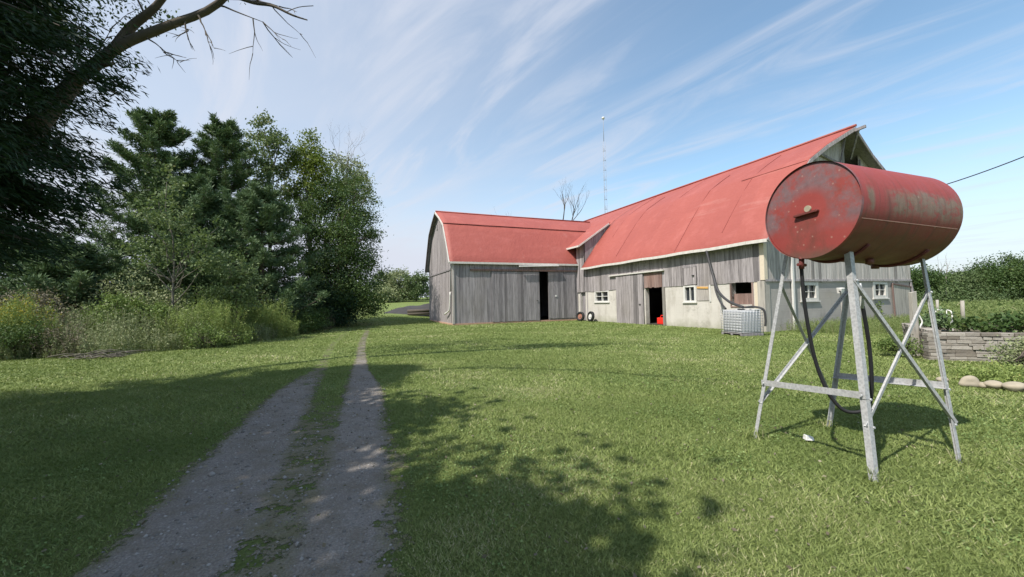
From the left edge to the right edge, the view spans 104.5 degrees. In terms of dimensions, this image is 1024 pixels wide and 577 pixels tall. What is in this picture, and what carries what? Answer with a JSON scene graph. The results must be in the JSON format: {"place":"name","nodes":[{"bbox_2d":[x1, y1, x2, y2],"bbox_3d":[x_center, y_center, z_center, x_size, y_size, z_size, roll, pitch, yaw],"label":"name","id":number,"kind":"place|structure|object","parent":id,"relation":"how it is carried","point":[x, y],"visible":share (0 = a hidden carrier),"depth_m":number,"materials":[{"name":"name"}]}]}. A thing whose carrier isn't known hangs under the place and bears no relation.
{"place":"outdoors","nodes":[
{"label":"outdoors","id":0,"kind":"place"},
{"bbox_2d":[72,319,421,576],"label":"driveway","id":1,"kind":"structure","parent":0,"point":[337,550],"depth_m":3.23,"materials":[{"name":"grey gravel"}]},
{"bbox_2d":[98,375,408,576],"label":"loose stones","id":2,"kind":"object","parent":1,"relation":"on","point":[212,473],"visible":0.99,"depth_m":3.45,"materials":[{"name":"grey gravel"}]},
{"bbox_2d":[0,297,1023,576],"bbox_3d":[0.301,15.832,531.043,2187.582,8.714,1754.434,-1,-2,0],"label":"ground","id":3,"kind":"structure","parent":0,"point":[244,559],"depth_m":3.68,"materials":[{"name":"green plant"}]},
{"bbox_2d":[0,289,65,356],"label":"goldenrod","id":4,"kind":"object","parent":3,"relation":"on","point":[11,312],"visible":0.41,"depth_m":14.02,"materials":[{"name":"green plant"}]},
{"bbox_2d":[0,310,77,358],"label":"shrub","id":5,"kind":"object","parent":3,"relation":"on","point":[19,337],"visible":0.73,"depth_m":13.38,"materials":[{"name":"green plant"}]},
{"bbox_2d":[0,284,93,335],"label":"shrub","id":6,"kind":"object","parent":3,"relation":"on","point":[41,300],"visible":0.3,"depth_m":15.72,"materials":[{"name":"green leaves"},{"name":"dark twig"}]},
{"bbox_2d":[0,232,110,309],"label":"pine tree","id":7,"kind":"object","parent":3,"relation":"on","point":[3,289],"visible":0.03,"depth_m":19.23,"materials":[{"name":"green plant"}]},
{"bbox_2d":[26,320,100,357],"bbox_3d":[-15.373,1.727,13.584,2.117,1.403,1.211,-1,-2,0],"label":"weed clump","id":8,"kind":"object","parent":3,"relation":"on","point":[48,334],"visible":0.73,"depth_m":13.46,"materials":[{"name":"green plant"}]},
{"bbox_2d":[0,231,157,328],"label":"pine tree","id":9,"kind":"object","parent":3,"relation":"on","point":[76,280],"visible":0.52,"depth_m":17.74,"materials":[{"name":"green plant"}]},
{"bbox_2d":[0,0,159,286],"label":"cedar tree","id":10,"kind":"object","parent":3,"relation":"on","point":[42,33],"visible":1,"depth_m":5.97,"materials":[{"name":"green plant"}]},
{"bbox_2d":[48,349,145,359],"bbox_3d":[-13.905,2.157,13.131,2.924,0.299,1.692,-1,-2,0],"label":"brush pile","id":11,"kind":"object","parent":3,"relation":"on","point":[111,355],"visible":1,"depth_m":13.13,"materials":[{"name":"grey wood"}]},
{"bbox_2d":[55,265,195,333],"bbox_3d":[-17.692,0.702,18.392,6.818,3.971,4.384,-1,-2,0],"label":"shrub","id":12,"kind":"object","parent":3,"relation":"on","point":[147,298],"visible":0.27,"depth_m":18.30,"materials":[{"name":"green plant"}]},
{"bbox_2d":[68,289,184,346],"bbox_3d":[-15.842,1.297,16.319,3.997,2.565,3.080,-1,-2,0],"label":"shrub","id":13,"kind":"object","parent":3,"relation":"on","point":[119,299],"visible":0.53,"depth_m":16.13,"materials":[{"name":"green plant"}]},
{"bbox_2d":[36,106,228,306],"bbox_3d":[-21.855,-4.047,24.325,10.124,14.027,10.383,-1,-2,0],"label":"pine tree","id":14,"kind":"object","parent":3,"relation":"on","point":[157,134],"visible":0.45,"depth_m":23.11,"materials":[{"name":"green plant"}]},
{"bbox_2d":[0,0,315,206],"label":"old maple","id":15,"kind":"object","parent":3,"relation":"on","point":[130,34],"visible":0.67,"depth_m":6.62,"materials":[{"name":"brown plant"}]},
{"bbox_2d":[0,306,325,359],"bbox_3d":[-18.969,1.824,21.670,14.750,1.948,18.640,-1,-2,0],"label":"undergrowth","id":16,"kind":"object","parent":3,"relation":"on","point":[108,331],"visible":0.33,"depth_m":15.12,"materials":[{"name":"green plant"}]},
{"bbox_2d":[107,161,238,326],"bbox_3d":[-14.439,-1.466,17.387,4.584,8.096,3.160,-1,-2,0],"label":"young maple","id":17,"kind":"object","parent":3,"relation":"on","point":[164,242],"visible":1,"depth_m":17.05,"materials":[{"name":"green plant"}]},
{"bbox_2d":[106,171,266,322],"bbox_3d":[-18.315,-1.920,23.220,7.474,9.565,7.687,-1,-2,0],"label":"deciduous tree","id":18,"kind":"object","parent":3,"relation":"on","point":[208,202],"visible":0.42,"depth_m":22.14,"materials":[{"name":"plant"}]},
{"bbox_2d":[150,297,269,348],"bbox_3d":[-13.048,1.441,17.329,4.307,2.174,4.065,-1,-2,0],"label":"goldenrod","id":19,"kind":"object","parent":3,"relation":"on","point":[223,320],"visible":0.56,"depth_m":16.83,"materials":[{"name":"green plant"}]},
{"bbox_2d":[136,112,294,306],"bbox_3d":[-19.508,-4.290,26.721,9.326,14.516,9.154,-1,-2,0],"label":"pine tree","id":20,"kind":"object","parent":3,"relation":"on","point":[223,146],"visible":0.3,"depth_m":26.14,"materials":[{"name":"green plant"}]},
{"bbox_2d":[4,269,428,305],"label":"distant wood","id":21,"kind":"object","parent":3,"relation":"on","point":[426,296],"visible":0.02,"depth_m":85.58,"materials":[{"name":"green plant"}]},
{"bbox_2d":[176,318,262,348],"bbox_3d":[-12.104,1.853,16.369,2.411,1.322,2.771,-1,-2,0],"label":"shrub","id":22,"kind":"object","parent":3,"relation":"on","point":[223,337],"visible":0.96,"depth_m":15.82,"materials":[{"name":"green plant"}]},
{"bbox_2d":[169,243,277,334],"bbox_3d":[-12.950,0.271,18.358,3.862,4.642,2.974,-1,-2,0],"label":"young maple","id":23,"kind":"object","parent":3,"relation":"on","point":[239,287],"visible":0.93,"depth_m":18.11,"materials":[{"name":"green plant"}]},
{"bbox_2d":[185,286,267,324],"bbox_3d":[-14.405,1.137,20.307,4.270,3.103,3.457,-1,-2,0],"label":"shrub","id":24,"kind":"object","parent":3,"relation":"on","point":[239,312],"visible":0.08,"depth_m":19.80,"materials":[{"name":"green plant"}]},
{"bbox_2d":[179,180,330,320],"bbox_3d":[-14.733,-1.732,23.361,7.687,9.063,7.130,-1,-2,0],"label":"pine tree","id":25,"kind":"object","parent":3,"relation":"on","point":[251,202],"visible":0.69,"depth_m":22.96,"materials":[{"name":"green plant"}]},
{"bbox_2d":[233,299,301,339],"bbox_3d":[-12.854,1.560,20.946,3.408,2.153,4.104,-2,-2,29],"label":"goldenrod","id":26,"kind":"object","parent":3,"relation":"on","point":[284,324],"visible":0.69,"depth_m":20.48,"materials":[{"name":"green plant"}]},
{"bbox_2d":[240,106,307,300],"bbox_3d":[-18.219,-5.238,30.113,4.896,16.357,4.689,0,-2,-22],"label":"ash tree","id":27,"kind":"object","parent":3,"relation":"on","point":[273,141],"visible":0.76,"depth_m":30.04,"materials":[{"name":"green plant"}]},
{"bbox_2d":[278,127,344,256],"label":"poplar tree","id":28,"kind":"object","parent":3,"relation":"on","point":[307,167],"visible":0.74,"depth_m":31.34,"materials":[{"name":"green plant"}]},
{"bbox_2d":[290,305,339,332],"bbox_3d":[-12.586,1.777,24.374,3.550,2.034,5.246,-1,-2,0],"label":"shrub","id":29,"kind":"object","parent":3,"relation":"on","point":[316,321],"visible":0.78,"depth_m":23.54,"materials":[{"name":"green plant"}]},
{"bbox_2d":[315,309,334,329],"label":"weed clump","id":30,"kind":"object","parent":3,"relation":"on","point":[328,323],"visible":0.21,"depth_m":26.72,"materials":[{"name":"green plant"}]},
{"bbox_2d":[287,241,374,326],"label":"dark tree","id":31,"kind":"object","parent":3,"relation":"on","point":[340,318],"visible":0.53,"depth_m":27.88,"materials":[{"name":"green plant"}]},
{"bbox_2d":[270,163,395,323],"bbox_3d":[-13.549,-3.280,29.953,9.682,12.268,7.914,-1,-2,0],"label":"maple tree","id":32,"kind":"object","parent":3,"relation":"on","point":[343,234],"visible":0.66,"depth_m":29.46,"materials":[{"name":"green plant"}]},
{"bbox_2d":[317,124,364,240],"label":"dead tree","id":33,"kind":"object","parent":3,"relation":"on","point":[347,154],"visible":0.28,"depth_m":32.49,"materials":[{"name":"wood"}]},
{"bbox_2d":[314,149,376,223],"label":"walnut tree","id":34,"kind":"object","parent":3,"relation":"on","point":[343,166],"visible":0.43,"depth_m":32.82,"materials":[{"name":"green plant"}]},
{"bbox_2d":[372,267,399,301],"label":"tree","id":35,"kind":"object","parent":3,"relation":"on","point":[382,283],"visible":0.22,"depth_m":78.28,"materials":[{"name":"green plant"}]},
{"bbox_2d":[372,280,403,302],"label":"field tree","id":36,"kind":"object","parent":3,"relation":"on","point":[390,290],"visible":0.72,"depth_m":73.30,"materials":[{"name":"green plant"}]},
{"bbox_2d":[384,265,412,301],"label":"tree","id":37,"kind":"object","parent":3,"relation":"on","point":[394,280],"visible":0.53,"depth_m":77.26,"materials":[{"name":"green plant"}]},
{"bbox_2d":[384,303,428,315],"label":"gravel heap","id":38,"kind":"object","parent":3,"relation":"on","point":[401,310],"visible":0.31,"depth_m":44.49,"materials":[{"name":"grey gravel"}]},
{"bbox_2d":[397,271,428,301],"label":"tree","id":39,"kind":"object","parent":3,"relation":"on","point":[415,283],"visible":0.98,"depth_m":76.05,"materials":[{"name":"green plant"}]},
{"bbox_2d":[407,309,428,314],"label":"log pile","id":40,"kind":"object","parent":3,"relation":"on","point":[418,312],"visible":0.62,"depth_m":41.65,"materials":[{"name":"brown wood"}]},
{"bbox_2d":[33,359,914,576],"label":"fallen leaves","id":41,"kind":"object","parent":3,"relation":"on","point":[485,555],"visible":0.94,"depth_m":3.51,"materials":[{"name":"plant"}]},
{"bbox_2d":[425,210,590,324],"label":"barn","id":42,"kind":"structure","parent":3,"relation":"on","point":[483,268],"depth_m":31.70,"materials":[{"name":"grey wood"}]},
{"bbox_2d":[492,272,539,321],"bbox_3d":[0.354,0.633,31.041,4.047,3.866,0.100,0,-2,-23],"label":"sliding door","id":43,"kind":"structure","parent":42,"relation":"in","point":[516,295],"depth_m":31.03,"materials":[{"name":"grey wood"}]},
{"bbox_2d":[548,272,575,318],"bbox_3d":[4.120,0.568,32.659,2.490,3.766,0.037,0,-2,-23],"label":"sliding door","id":44,"kind":"structure","parent":42,"relation":"in","point":[562,285],"depth_m":32.63,"materials":[{"name":"grey wood"}]},
{"bbox_2d":[0,368,1023,576],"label":"clover","id":45,"kind":"object","parent":3,"relation":"on","point":[521,503],"visible":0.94,"depth_m":4.16,"materials":[{"name":"green plant"}]},
{"bbox_2d":[554,182,588,219],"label":"dead tree","id":46,"kind":"object","parent":3,"relation":"on","point":[562,198],"visible":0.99,"depth_m":50.65,"materials":[{"name":"grey wood"}]},
{"bbox_2d":[576,312,584,320],"bbox_3d":[5.483,2.233,31.755,0.200,0.760,0.760,12,-10,-39],"label":"wheel","id":47,"kind":"object","parent":3,"relation":"on","point":[580,316],"visible":0.99,"depth_m":31.65,"materials":[{"name":"black rubber"}]},
{"bbox_2d":[587,311,594,321],"bbox_3d":[6.097,2.164,30.694,0.200,0.800,0.800,9,-6,-22],"label":"wheel","id":48,"kind":"object","parent":3,"relation":"on","point":[590,315],"visible":0.99,"depth_m":30.59,"materials":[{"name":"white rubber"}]},
{"bbox_2d":[602,117,606,209],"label":"antenna mast","id":49,"kind":"object","parent":3,"relation":"on","point":[603,118],"visible":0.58,"depth_m":60.72,"materials":[{"name":"grey metal"}]},
{"bbox_2d":[657,315,662,323],"bbox_3d":[9.465,1.953,24.897,0.440,0.579,0.585,0,-2,-23],"label":"fuel can","id":50,"kind":"object","parent":3,"relation":"on","point":[660,320],"visible":0.52,"depth_m":24.86,"materials":[{"name":"red plastic"}]},
{"bbox_2d":[539,124,913,331],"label":"barn","id":51,"kind":"structure","parent":3,"relation":"on","point":[644,261],"depth_m":22.58,"materials":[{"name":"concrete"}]},
{"bbox_2d":[583,293,585,319],"bbox_3d":[6.054,1.472,32.548,0.038,2.294,0.833,0,-2,-23],"label":"walk door","id":52,"kind":"structure","parent":51,"relation":"in","point":[584,295],"depth_m":32.69,"materials":[{"name":"white wood"}]},
{"bbox_2d":[594,290,609,302],"bbox_3d":[6.892,0.625,30.302,0.252,0.930,1.960,0,-2,-23],"label":"window","id":53,"kind":"structure","parent":51,"relation":"in","point":[602,296],"depth_m":30.34,"materials":[{"name":"white paint"}]},
{"bbox_2d":[616,273,643,323],"bbox_3d":[8.007,0.754,27.176,0.100,3.388,2.763,0,-2,-23],"label":"sliding door","id":54,"kind":"structure","parent":51,"relation":"in","point":[629,288],"depth_m":27.05,"materials":[{"name":"grey wood"}]},
{"bbox_2d":[682,285,696,302],"bbox_3d":[10.116,0.327,22.545,0.192,1.000,1.010,0,-2,-23],"label":"window","id":55,"kind":"structure","parent":51,"relation":"in","point":[689,292],"depth_m":22.57,"materials":[{"name":"white paint"}]},
{"bbox_2d":[683,267,696,285],"bbox_3d":[10.054,-0.697,22.467,0.100,1.017,0.867,0,-2,-23],"label":"hatch door","id":56,"kind":"structure","parent":51,"relation":"in","point":[690,278],"depth_m":22.42,"materials":[{"name":"grey wood"}]},
{"bbox_2d":[696,285,710,301],"bbox_3d":[10.435,0.259,21.643,0.067,0.920,0.940,0,-2,-23],"label":"boarded window","id":57,"kind":"structure","parent":51,"relation":"in","point":[703,293],"depth_m":21.64,"materials":[{"name":"beige wood"}]},
{"bbox_2d":[705,251,744,309],"bbox_3d":[10.050,-0.532,19.077,0.385,3.061,3.802,-1,-2,7],"label":"drain hose","id":58,"kind":"object","parent":51,"relation":"hanging from","point":[716,288],"visible":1,"depth_m":19.63,"materials":[{"name":"grey plastic"}]},
{"bbox_2d":[800,282,820,301],"bbox_3d":[14.827,0.177,19.809,1.520,0.990,0.192,0,-2,-23],"label":"window","id":59,"kind":"structure","parent":51,"relation":"in","point":[811,288],"depth_m":19.92,"materials":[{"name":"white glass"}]},
{"bbox_2d":[875,299,884,318],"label":"vine","id":60,"kind":"object","parent":51,"relation":"attached to","point":[881,311],"visible":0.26,"depth_m":21.93,"materials":[{"name":"green plant"}]},
{"bbox_2d":[872,282,889,298],"bbox_3d":[20.611,0.092,22.243,1.570,1.010,0.192,0,-2,-23],"label":"window","id":61,"kind":"structure","parent":51,"relation":"in","point":[880,289],"depth_m":22.28,"materials":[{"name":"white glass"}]},
{"bbox_2d":[892,283,911,317],"bbox_3d":[22.618,0.784,22.975,2.093,2.188,0.095,0,-2,-23],"label":"gable door","id":62,"kind":"structure","parent":51,"relation":"in","point":[899,293],"depth_m":22.90,"materials":[{"name":"white wood"}]},
{"bbox_2d":[720,306,766,335],"bbox_3d":[10.011,1.377,17.163,1.179,1.269,1.306,-1,-2,-11],"label":"liquid tote","id":63,"kind":"object","parent":3,"relation":"on","point":[743,322],"visible":0.99,"depth_m":16.68,"materials":[{"name":"plastic"}]},
{"bbox_2d":[803,434,813,440],"bbox_3d":[3.283,1.644,4.393,0.091,0.056,0.068,-1,-2,6],"label":"paper scrap","id":64,"kind":"object","parent":3,"relation":"on","point":[808,437],"visible":1,"depth_m":4.37,"materials":[{"name":"white paper"}]},
{"bbox_2d":[836,288,844,312],"bbox_3d":[16.551,0.964,19.908,0.567,2.038,0.258,0,-2,-23],"label":"yard light","id":65,"kind":"object","parent":3,"relation":"on","point":[840,290],"visible":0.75,"depth_m":19.88,"materials":[{"name":"white paint"}]},
{"bbox_2d":[754,252,961,481],"bbox_3d":[3.543,0.657,4.193,1.326,2.100,1.201,0,-2,-17],"label":"tank stand","id":66,"kind":"object","parent":3,"relation":"on","point":[850,295],"visible":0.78,"depth_m":3.83,"materials":[{"name":"metal"}]},
{"bbox_2d":[765,161,962,268],"bbox_3d":[3.591,-0.722,4.133,1.396,1.085,0.960,2,-3,-16],"label":"fuel tank","id":67,"kind":"object","parent":66,"relation":"on","point":[828,212],"visible":0.98,"depth_m":3.80,"materials":[{"name":"red metal"}]},
{"bbox_2d":[799,269,873,413],"bbox_3d":[3.201,0.504,3.896,0.559,1.458,0.199,-2,-2,26],"label":"fuel hose","id":68,"kind":"object","parent":67,"relation":"attached to","point":[869,350],"visible":0.87,"depth_m":3.92,"materials":[{"name":"black rubber"}]},
{"bbox_2d":[735,413,992,490],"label":"tall grass","id":69,"kind":"structure","parent":3,"relation":"on","point":[976,463],"depth_m":3.74,"materials":[{"name":"green plant"}]},
{"bbox_2d":[780,311,999,334],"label":"tall grass","id":70,"kind":"structure","parent":3,"relation":"on","point":[894,323],"depth_m":18.08,"materials":[{"name":"green plant"}]},
{"bbox_2d":[872,333,923,356],"bbox_3d":[10.104,1.511,10.319,1.037,0.732,1.256,0,-2,-36],"label":"shrub","id":71,"kind":"object","parent":3,"relation":"on","point":[889,345],"visible":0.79,"depth_m":10.26,"materials":[{"name":"green plant"}]},
{"bbox_2d":[908,291,922,355],"bbox_3d":[10.617,0.965,10.390,0.253,1.796,0.151,-1,-2,0],"label":"fence post","id":72,"kind":"object","parent":3,"relation":"on","point":[912,298],"visible":0.68,"depth_m":10.38,"materials":[{"name":"white paint"}]},
{"bbox_2d":[910,264,959,296],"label":"hedgerow tree","id":73,"kind":"object","parent":3,"relation":"on","point":[916,277],"visible":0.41,"depth_m":54.34,"materials":[{"name":"green plant"}]},
{"bbox_2d":[933,271,969,299],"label":"hedgerow tree","id":74,"kind":"object","parent":3,"relation":"on","point":[955,286],"visible":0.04,"depth_m":56.02,"materials":[{"name":"green plant"}]},
{"bbox_2d":[901,323,1023,361],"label":"stone wall","id":75,"kind":"structure","parent":3,"relation":"on","point":[960,345],"depth_m":9.50,"materials":[{"name":"stone"}]},
{"bbox_2d":[918,306,957,331],"bbox_3d":[11.352,0.859,10.650,0.967,0.802,0.856,-2,-2,22],"label":"garden plant","id":76,"kind":"object","parent":75,"relation":"on","point":[940,321],"visible":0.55,"depth_m":10.52,"materials":[{"name":"green plant"}]},
{"bbox_2d":[930,309,953,331],"bbox_3d":[11.540,0.934,10.674,0.458,0.743,0.433,1,-3,-38],"label":"garden chair","id":77,"kind":"object","parent":75,"relation":"on","point":[952,329],"visible":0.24,"depth_m":10.64,"materials":[{"name":"white paint"}]},
{"bbox_2d":[931,303,1023,332],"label":"garden plant","id":78,"kind":"object","parent":75,"relation":"on","point":[1002,321],"visible":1,"depth_m":9.82,"materials":[{"name":"green plant"}]},
{"bbox_2d":[960,301,964,317],"bbox_3d":[23.235,1.300,20.453,0.177,1.352,0.167,-1,-2,0],"label":"fence post","id":79,"kind":"object","parent":3,"relation":"on","point":[962,308],"visible":0.6,"depth_m":20.41,"materials":[{"name":"beige wood"}]},
{"bbox_2d":[914,279,1023,304],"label":"hedgerow","id":80,"kind":"object","parent":3,"relation":"on","point":[987,295],"visible":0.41,"depth_m":52.22,"materials":[{"name":"green plant"}]},
{"bbox_2d":[958,375,979,386],"bbox_3d":[7.880,1.614,6.859,0.306,0.224,0.248,-1,-2,-13],"label":"edging stone","id":81,"kind":"object","parent":3,"relation":"on","point":[969,381],"visible":0.89,"depth_m":6.80,"materials":[{"name":"beige stone"}]},
{"bbox_2d":[917,299,1023,321],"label":"meadow","id":82,"kind":"structure","parent":3,"relation":"on","point":[982,306],"depth_m":33.05,"materials":[{"name":"green plant"}]},
{"bbox_2d":[940,267,989,300],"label":"hedgerow tree","id":83,"kind":"object","parent":82,"relation":"on","point":[968,280],"visible":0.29,"depth_m":56.59,"materials":[{"name":"green plant"}]},
{"bbox_2d":[944,265,997,289],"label":"hedgerow tree","id":84,"kind":"object","parent":3,"relation":"on","point":[977,273],"visible":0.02,"depth_m":58.59,"materials":[{"name":"green plant"}]},
{"bbox_2d":[979,382,986,387],"bbox_3d":[8.017,1.652,6.760,0.134,0.115,0.189,-2,-2,28],"label":"edging stone","id":85,"kind":"object","parent":3,"relation":"on","point":[981,385],"visible":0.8,"depth_m":6.72,"materials":[{"name":"beige stone"}]},
{"bbox_2d":[954,359,1023,382],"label":"weed clump","id":86,"kind":"object","parent":3,"relation":"on","point":[1002,373],"visible":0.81,"depth_m":7.09,"materials":[{"name":"green plant"}]},
{"bbox_2d":[960,254,1022,300],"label":"hedgerow tree","id":87,"kind":"object","parent":3,"relation":"on","point":[984,265],"visible":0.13,"depth_m":58.80,"materials":[{"name":"green plant"}]},
{"bbox_2d":[984,380,1002,388],"bbox_3d":[8.079,1.629,6.648,0.232,0.174,0.223,-1,-2,4],"label":"edging stone","id":88,"kind":"object","parent":3,"relation":"on","point":[991,384],"visible":0.8,"depth_m":6.61,"materials":[{"name":"beige stone"}]},
{"bbox_2d":[965,250,1023,299],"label":"hedgerow tree","id":89,"kind":"object","parent":3,"relation":"on","point":[1014,274],"visible":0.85,"depth_m":54.82,"materials":[{"name":"green plant"}]},
{"bbox_2d":[979,330,1023,367],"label":"shrub","id":90,"kind":"object","parent":3,"relation":"on","point":[1019,348],"visible":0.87,"depth_m":7.91,"materials":[{"name":"green plant"}]},
{"bbox_2d":[1001,381,1023,391],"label":"edging stone","id":91,"kind":"object","parent":3,"relation":"on","point":[1014,386],"visible":0.88,"depth_m":6.41,"materials":[{"name":"beige stone"}]},
{"bbox_2d":[2,0,1023,300],"label":"sky","id":92,"kind":"structure","parent":0,"point":[465,106],"materials":[{"name":"blue"}]},
{"bbox_3d":[20.157,-2.479,11.580,0.296,8.200,0.296,-1,-2,0],"label":"utility pole","id":93,"kind":"object","parent":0,"visible":0},
{"bbox_2d":[947,156,1023,183],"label":"power line","id":94,"kind":"object","parent":93,"relation":"hanging from","point":[986,170],"visible":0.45,"depth_m":17.03,"materials":[{"name":"black metal"}]}
]}

